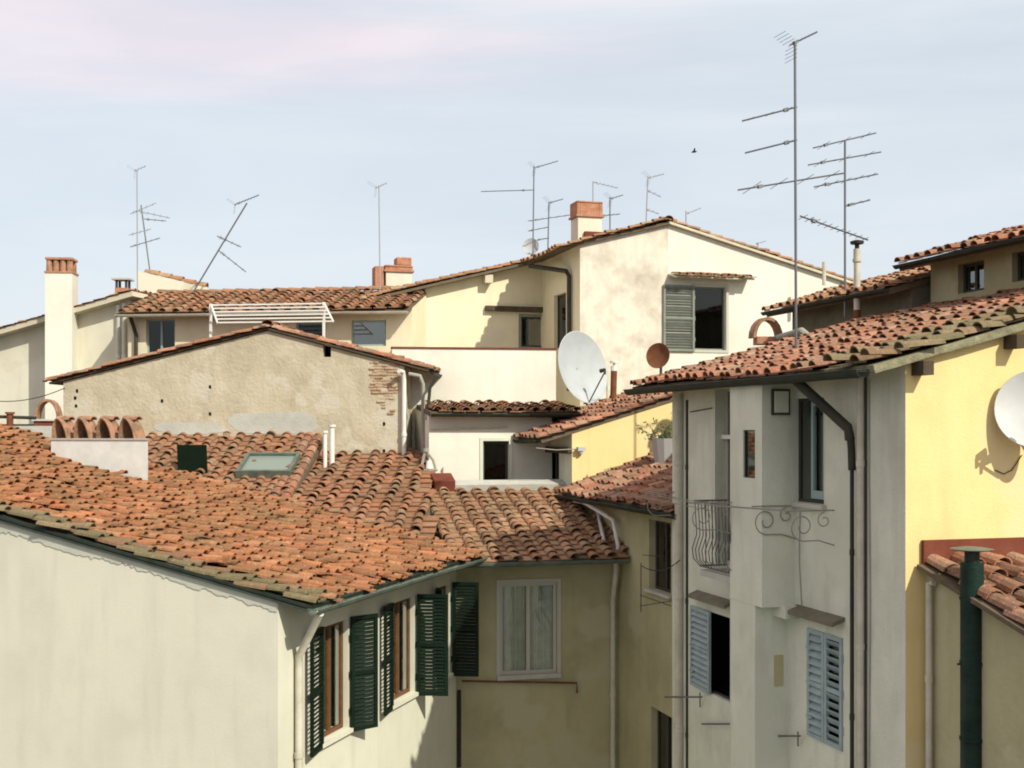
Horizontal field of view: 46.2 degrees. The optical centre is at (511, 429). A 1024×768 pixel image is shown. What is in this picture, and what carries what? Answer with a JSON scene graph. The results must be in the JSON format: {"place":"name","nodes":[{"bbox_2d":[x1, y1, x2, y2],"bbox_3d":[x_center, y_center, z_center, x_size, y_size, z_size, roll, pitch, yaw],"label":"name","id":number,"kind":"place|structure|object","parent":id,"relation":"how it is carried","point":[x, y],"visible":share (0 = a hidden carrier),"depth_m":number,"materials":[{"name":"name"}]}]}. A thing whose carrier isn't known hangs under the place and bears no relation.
{"place":"outdoors","nodes":[
{"label":"outdoors","id":0,"kind":"place"},
{"bbox_2d":[0,288,157,423],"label":"house","id":1,"kind":"structure","parent":0,"point":[102,333],"depth_m":32.66,"materials":[{"name":"beige paint"}]},
{"bbox_2d":[44,257,78,418],"bbox_3d":[-12.097,-0.299,32.234,0.740,8.599,0.640,0,0,-6],"label":"chimney","id":2,"kind":"object","parent":1,"relation":"on","point":[61,316],"visible":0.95,"depth_m":31.94,"materials":[{"name":"white paint"}]},
{"bbox_2d":[111,278,134,292],"bbox_3d":[-10.915,-3.734,33.671,0.507,1.019,0.462,0,0,0],"label":"chimney","id":3,"kind":"object","parent":1,"relation":"on","point":[127,281],"visible":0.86,"depth_m":33.51,"materials":[{"name":"brick"}]},
{"bbox_2d":[130,205,164,269],"bbox_3d":[-10.799,-5.368,35.602,1.026,2.582,0.511,0,0,-18],"label":"antenna","id":4,"kind":"object","parent":1,"relation":"on","point":[145,242],"visible":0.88,"depth_m":35.49,"materials":[{"name":"grey metal"}]},
{"bbox_2d":[127,166,168,289],"bbox_3d":[-10.636,-5.611,35.126,1.205,4.256,0.553,0,0,-16],"label":"antenna","id":5,"kind":"object","parent":1,"relation":"on","point":[137,211],"visible":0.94,"depth_m":34.99,"materials":[{"name":"silver metal"}]},
{"bbox_2d":[138,269,209,293],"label":"parapet","id":6,"kind":"structure","parent":1,"relation":"on","point":[152,281],"depth_m":35.00,"materials":[{"name":"beige paint"}]},
{"bbox_2d":[0,0,1023,325],"label":"sky","id":7,"kind":"structure","parent":0,"point":[298,106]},
{"bbox_2d":[760,265,930,336],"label":"house","id":8,"kind":"structure","parent":0,"point":[888,292],"depth_m":21.21,"materials":[{"name":"paint"}]},
{"bbox_2d":[808,132,880,316],"bbox_3d":[5.908,-3.640,21.153,1.491,3.335,0.535,0,0,-15],"label":"antenna","id":9,"kind":"object","parent":8,"relation":"on","point":[844,180],"visible":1,"depth_m":21.01,"materials":[{"name":"grey metal"}]},
{"bbox_2d":[850,240,863,318],"bbox_3d":[5.929,-2.476,20.622,0.238,1.578,0.238,0,0,0],"label":"flue pipe","id":10,"kind":"object","parent":8,"relation":"on","point":[856,259],"visible":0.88,"depth_m":20.57,"materials":[{"name":"white metal"}]},
{"label":"ground","id":11,"kind":"structure","parent":0,"visible":0},
{"bbox_2d":[42,319,441,455],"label":"house","id":12,"kind":"structure","parent":11,"relation":"on","point":[267,375],"depth_m":26.14,"materials":[{"name":"beige paint"}]},
{"bbox_2d":[0,388,64,401],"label":"cable","id":13,"kind":"object","parent":12,"relation":"attached to","point":[32,398],"visible":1,"depth_m":26.30,"materials":[{"name":"black rubber"}]},
{"bbox_2d":[0,423,487,767],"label":"house","id":14,"kind":"structure","parent":11,"relation":"on","point":[165,617],"depth_m":16.14,"materials":[{"name":"paint"}]},
{"bbox_2d":[0,412,51,437],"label":"chimney","id":15,"kind":"object","parent":14,"relation":"on","point":[10,417],"visible":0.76,"depth_m":23.98,"materials":[{"name":"white paint"}]},
{"bbox_2d":[49,415,147,479],"bbox_3d":[-7.503,0.343,21.769,2.367,1.209,0.406,0,0,18],"label":"chimney","id":16,"kind":"object","parent":14,"relation":"on","point":[110,443],"visible":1,"depth_m":21.59,"materials":[{"name":"paint"}]},
{"bbox_2d":[310,613,377,757],"bbox_3d":[-2.422,3.443,16.464,0.375,1.624,1.783,0,0,22],"label":"window","id":17,"kind":"structure","parent":14,"relation":"in","point":[330,687],"depth_m":16.89,"materials":[{"name":"green wood"}]},
{"bbox_2d":[384,594,447,715],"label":"window","id":18,"kind":"structure","parent":14,"relation":"in","point":[435,620],"depth_m":19.20,"materials":[{"name":"green wood"}]},
{"bbox_2d":[435,582,478,685],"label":"window","id":19,"kind":"structure","parent":14,"relation":"in","point":[468,589],"depth_m":20.73,"materials":[{"name":"green wood"}]},
{"bbox_2d":[115,285,425,356],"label":"house","id":20,"kind":"structure","parent":11,"relation":"on","point":[173,318],"depth_m":31.36,"materials":[{"name":"yellow paint"}]},
{"bbox_2d":[147,319,174,352],"bbox_3d":[-9.210,-2.440,31.579,0.798,0.944,0.046,0,0,8],"label":"window","id":21,"kind":"structure","parent":20,"relation":"in","point":[160,332],"depth_m":31.59,"materials":[{"name":"grey glass"}]},
{"bbox_2d":[190,195,258,295],"bbox_3d":[-7.925,-5.049,33.011,1.902,2.953,0.529,0,0,-15],"label":"antenna","id":22,"kind":"object","parent":20,"relation":"on","point":[226,238],"visible":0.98,"depth_m":32.99,"materials":[{"name":"grey metal"}]},
{"bbox_2d":[209,302,333,336],"bbox_3d":[-5.927,-2.585,29.510,3.386,1.150,0.687,0,0,8],"label":"awning frame","id":23,"kind":"object","parent":20,"relation":"on","point":[323,310],"visible":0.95,"depth_m":29.55,"materials":[{"name":"white metal"}]},
{"bbox_2d":[297,322,325,351],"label":"window","id":24,"kind":"structure","parent":20,"relation":"in","point":[315,328],"depth_m":31.04,"materials":[{"name":"grey glass"}]},
{"bbox_2d":[352,320,385,345],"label":"window","id":25,"kind":"structure","parent":20,"relation":"in","point":[364,332],"depth_m":31.75,"materials":[{"name":"grey glass"}]},
{"bbox_2d":[145,430,442,539],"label":"house","id":26,"kind":"structure","parent":11,"relation":"on","point":[391,488],"depth_m":24.35,"materials":[{"name":"tile"}]},
{"bbox_2d":[31,399,62,425],"bbox_3d":[-9.807,0.260,25.332,0.633,1.820,0.600,0,0,-22],"label":"chimney","id":27,"kind":"object","parent":26,"relation":"on","point":[38,421],"visible":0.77,"depth_m":25.13,"materials":[{"name":"ceramic"}]},
{"bbox_2d":[322,425,335,467],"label":"vent pipes","id":28,"kind":"object","parent":26,"relation":"on","point":[331,443],"visible":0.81,"depth_m":25.26,"materials":[{"name":"white plastic"}]},
{"bbox_2d":[389,347,557,449],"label":"terrace wall","id":29,"kind":"structure","parent":11,"relation":"on","point":[509,375],"depth_m":27.38,"materials":[{"name":"white paint"}]},
{"bbox_2d":[415,399,581,487],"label":"house","id":30,"kind":"structure","parent":11,"relation":"on","point":[467,440],"depth_m":25.60,"materials":[{"name":"white paint"}]},
{"bbox_2d":[421,448,437,470],"bbox_3d":[-1.750,0.624,25.115,0.364,0.489,0.240,0,0,-14],"label":"vent cowl","id":31,"kind":"object","parent":30,"relation":"on","point":[428,462],"visible":0.92,"depth_m":25.07,"materials":[{"name":"white metal"}]},
{"bbox_2d":[480,438,511,479],"bbox_3d":[-0.355,0.758,25.668,0.709,1.186,0.160,0,0,-14],"label":"window","id":32,"kind":"structure","parent":30,"relation":"in","point":[493,451],"depth_m":25.71,"materials":[{"name":"grey glass"}]},
{"bbox_2d":[430,473,629,767],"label":"house","id":33,"kind":"structure","parent":11,"relation":"on","point":[541,691],"depth_m":21.85,"materials":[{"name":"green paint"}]},
{"bbox_2d":[496,578,560,680],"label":"window","id":34,"kind":"structure","parent":33,"relation":"in","point":[525,608],"depth_m":21.80,"materials":[{"name":"beige"}]},
{"bbox_2d":[513,392,671,485],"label":"house","id":35,"kind":"structure","parent":11,"relation":"on","point":[604,431],"depth_m":24.74,"materials":[{"name":"yellow paint"}]},
{"bbox_2d":[552,453,558,478],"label":"window","id":36,"kind":"structure","parent":35,"relation":"in","point":[555,456],"depth_m":25.82,"materials":[{"name":"grey glass"}]},
{"bbox_2d":[536,447,585,452],"bbox_3d":[0.975,0.411,24.236,1.046,0.130,0.120,0,0,-16],"label":"wall lamp","id":37,"kind":"object","parent":35,"relation":"attached to","point":[580,449],"visible":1,"depth_m":24.29,"materials":[{"name":"white metal"}]},
{"bbox_2d":[558,331,606,404],"bbox_3d":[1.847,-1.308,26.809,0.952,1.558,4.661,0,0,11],"label":"satellite dish","id":38,"kind":"object","parent":35,"relation":"attached to","point":[582,366],"visible":0.98,"depth_m":25.32,"materials":[{"name":"metal"}]},
{"bbox_2d":[606,361,617,398],"bbox_3d":[2.346,-1.079,27.973,0.263,1.057,0.195,0,0,28],"label":"flue pipe","id":39,"kind":"object","parent":35,"relation":"on","point":[613,388],"visible":0.8,"depth_m":27.90,"materials":[{"name":"brown metal"}]},
{"bbox_2d":[646,343,669,373],"bbox_3d":[3.147,-1.361,25.537,0.548,0.979,0.272,0,0,32],"label":"satellite dish","id":40,"kind":"object","parent":35,"relation":"attached to","point":[657,355],"visible":0.98,"depth_m":25.49,"materials":[{"name":"metal"}]},
{"bbox_2d":[355,215,853,407],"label":"house","id":41,"kind":"structure","parent":11,"relation":"on","point":[627,297],"depth_m":31.28,"materials":[{"name":"white paint"}]},
{"bbox_2d":[368,182,386,295],"bbox_3d":[-3.577,-4.944,32.030,0.504,3.354,0.320,0,0,-22],"label":"antenna","id":42,"kind":"object","parent":41,"relation":"on","point":[378,187],"visible":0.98,"depth_m":31.99,"materials":[{"name":"silver metal"}]},
{"bbox_2d":[372,257,413,285],"bbox_3d":[-3.361,-3.946,33.773,1.100,1.784,0.722,0,0,-16],"label":"chimney","id":43,"kind":"object","parent":41,"relation":"on","point":[400,271],"visible":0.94,"depth_m":33.50,"materials":[{"name":"beige paint"}]},
{"bbox_2d":[481,161,557,254],"bbox_3d":[0.243,-6.470,35.995,2.340,3.340,0.516,0,0,-5],"label":"antenna","id":44,"kind":"object","parent":41,"relation":"on","point":[534,172],"visible":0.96,"depth_m":35.99,"materials":[{"name":"grey metal"}]},
{"bbox_2d":[522,238,538,255],"bbox_3d":[0.575,-5.325,37.031,0.516,1.173,0.329,0,0,0],"label":"satellite dish","id":45,"kind":"object","parent":41,"relation":"attached to","point":[527,246],"visible":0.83,"depth_m":36.98,"materials":[{"name":"metal"}]},
{"bbox_2d":[519,314,541,347],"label":"window","id":46,"kind":"structure","parent":41,"relation":"in","point":[524,319],"depth_m":33.32,"materials":[{"name":"grey"}]},
{"bbox_2d":[528,198,568,248],"bbox_3d":[1.170,-6.033,36.613,1.379,2.073,0.526,0,0,-17],"label":"antenna","id":47,"kind":"object","parent":41,"relation":"on","point":[548,205],"visible":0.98,"depth_m":36.51,"materials":[{"name":"grey metal"}]},
{"bbox_2d":[558,293,565,347],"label":"window","id":48,"kind":"structure","parent":41,"relation":"in","point":[562,298],"depth_m":31.99,"materials":[{"name":"grey glass"}]},
{"bbox_2d":[568,200,603,239],"bbox_3d":[2.229,-5.323,33.408,1.134,1.981,0.741,0,0,-16],"label":"chimney","id":49,"kind":"object","parent":41,"relation":"on","point":[586,217],"visible":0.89,"depth_m":33.11,"materials":[{"name":"beige paint"}]},
{"bbox_2d":[592,181,616,200],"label":"antenna","id":50,"kind":"object","parent":49,"relation":"on","point":[593,182],"visible":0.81,"depth_m":36.00,"materials":[{"name":"silver metal"}]},
{"bbox_2d":[603,192,622,229],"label":"antenna","id":51,"kind":"object","parent":41,"relation":"on","point":[610,214],"visible":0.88,"depth_m":35.99,"materials":[{"name":"grey metal"}]},
{"bbox_2d":[642,171,663,220],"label":"antenna","id":52,"kind":"object","parent":41,"relation":"on","point":[648,177],"visible":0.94,"depth_m":35.00,"materials":[{"name":"silver metal"}]},
{"bbox_2d":[685,208,700,222],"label":"antenna","id":53,"kind":"object","parent":41,"relation":"on","point":[686,212],"visible":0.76,"depth_m":34.99,"materials":[{"name":"silver metal"}]},
{"bbox_2d":[663,284,728,352],"bbox_3d":[4.751,-2.898,31.107,1.855,1.777,0.216,0,0,-16],"label":"window","id":54,"kind":"structure","parent":41,"relation":"in","point":[706,322],"depth_m":31.21,"materials":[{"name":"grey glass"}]},
{"bbox_2d":[822,262,825,284],"bbox_3d":[8.060,-4.043,31.000,0.092,0.594,0.092,0,0,-22],"label":"vent pipe","id":55,"kind":"object","parent":41,"relation":"on","point":[823,273],"visible":1,"depth_m":30.96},
{"bbox_2d":[553,452,675,767],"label":"house","id":56,"kind":"structure","parent":11,"relation":"on","point":[644,635],"depth_m":21.04,"materials":[{"name":"green paint"}]},
{"bbox_2d":[636,412,671,462],"bbox_3d":[2.901,0.153,23.343,0.984,1.021,0.730,0,0,0],"label":"potted plant","id":57,"kind":"object","parent":56,"relation":"on","point":[662,447],"visible":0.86,"depth_m":23.21,"materials":[{"name":"green plant"}]},
{"bbox_2d":[644,520,671,598],"bbox_3d":[2.532,2.155,20.225,0.230,1.245,1.058,0,0,-16],"label":"window","id":58,"kind":"structure","parent":56,"relation":"in","point":[662,529],"depth_m":20.41,"materials":[{"name":"grey"}]},
{"bbox_2d":[657,710,671,767],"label":"window","id":59,"kind":"structure","parent":56,"relation":"in","point":[664,722],"depth_m":20.37,"materials":[{"name":"grey"}]},
{"bbox_2d":[623,287,1023,767],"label":"house","id":60,"kind":"structure","parent":11,"relation":"on","point":[887,440],"depth_m":14.69,"materials":[{"name":"grey paint"}]},
{"bbox_2d":[642,560,679,570],"bbox_3d":[2.406,2.171,19.526,0.017,0.383,2.382,0,0,-8],"label":"cable","id":61,"kind":"object","parent":60,"relation":"attached to","point":[662,569],"visible":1,"depth_m":19.37,"materials":[{"name":"black rubber"}]},
{"bbox_2d":[689,605,729,699],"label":"window","id":62,"kind":"structure","parent":60,"relation":"in","point":[709,644],"depth_m":18.20,"materials":[{"name":"grey"}]},
{"bbox_2d":[721,389,729,563],"bbox_3d":[3.219,0.672,17.210,0.120,2.545,0.734,0,0,-16],"label":"window","id":63,"kind":"structure","parent":60,"relation":"in","point":[727,436],"depth_m":17.53,"materials":[{"name":"beige"}]},
{"bbox_2d":[633,491,833,545],"bbox_3d":[2.694,1.172,16.495,1.088,0.436,4.702,0,0,-16],"label":"iron bracket","id":64,"kind":"object","parent":60,"relation":"attached to","point":[721,505],"visible":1,"depth_m":15.24,"materials":[{"name":"black metal"}]},
{"bbox_2d":[744,430,754,477],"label":"window","id":65,"kind":"structure","parent":60,"relation":"in","point":[749,435],"depth_m":15.57,"materials":[{"name":"brown glass"}]},
{"bbox_2d":[748,317,808,344],"bbox_3d":[4.858,-1.853,21.812,0.641,0.609,2.748,0,0,0],"label":"chimney","id":66,"kind":"object","parent":60,"relation":"on","point":[773,323],"visible":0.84,"depth_m":22.81,"materials":[{"name":"ceramic"}]},
{"bbox_2d":[738,31,868,348],"bbox_3d":[4.295,-3.362,17.700,2.038,5.007,0.722,0,0,-15],"label":"antenna","id":67,"kind":"object","parent":60,"relation":"on","point":[795,180],"visible":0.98,"depth_m":17.49,"materials":[{"name":"grey metal"}]},
{"bbox_2d":[790,398,826,509],"bbox_3d":[3.716,0.285,14.953,0.170,1.367,0.822,0,0,-16],"label":"window","id":68,"kind":"structure","parent":60,"relation":"in","point":[811,419],"depth_m":14.94,"materials":[{"name":"grey glass"}]},
{"bbox_2d":[806,628,843,750],"bbox_3d":[3.875,3.134,14.609,0.215,1.336,0.857,0,0,-16],"label":"window","id":69,"kind":"structure","parent":60,"relation":"in","point":[824,679],"depth_m":14.61,"materials":[{"name":"grey wood"}]},
{"bbox_2d":[994,371,1023,445],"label":"satellite dish","id":70,"kind":"object","parent":60,"relation":"attached to","point":[1009,408],"visible":1,"depth_m":13.20,"materials":[{"name":"metal"}]},
{"bbox_2d":[892,225,1023,301],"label":"house","id":71,"kind":"structure","parent":11,"relation":"on","point":[989,263],"depth_m":18.56,"materials":[{"name":"brown paint"}]},
{"bbox_2d":[963,261,983,292],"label":"window","id":72,"kind":"structure","parent":71,"relation":"in","point":[973,273],"depth_m":18.93,"materials":[{"name":"grey glass"}]},
{"bbox_2d":[1018,252,1023,280],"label":"window","id":73,"kind":"structure","parent":71,"relation":"in","point":[1020,255],"depth_m":17.87,"materials":[{"name":"grey glass"}]},
{"bbox_2d":[916,537,1023,767],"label":"outbuilding","id":74,"kind":"structure","parent":11,"relation":"on","point":[1000,602],"depth_m":12.55,"materials":[{"name":"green paint"}]},
{"bbox_2d":[950,546,994,767],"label":"flue pipe","id":75,"kind":"object","parent":74,"relation":"attached to","point":[971,584],"visible":0.95,"depth_m":12.15,"materials":[{"name":"green metal"}]}
]}

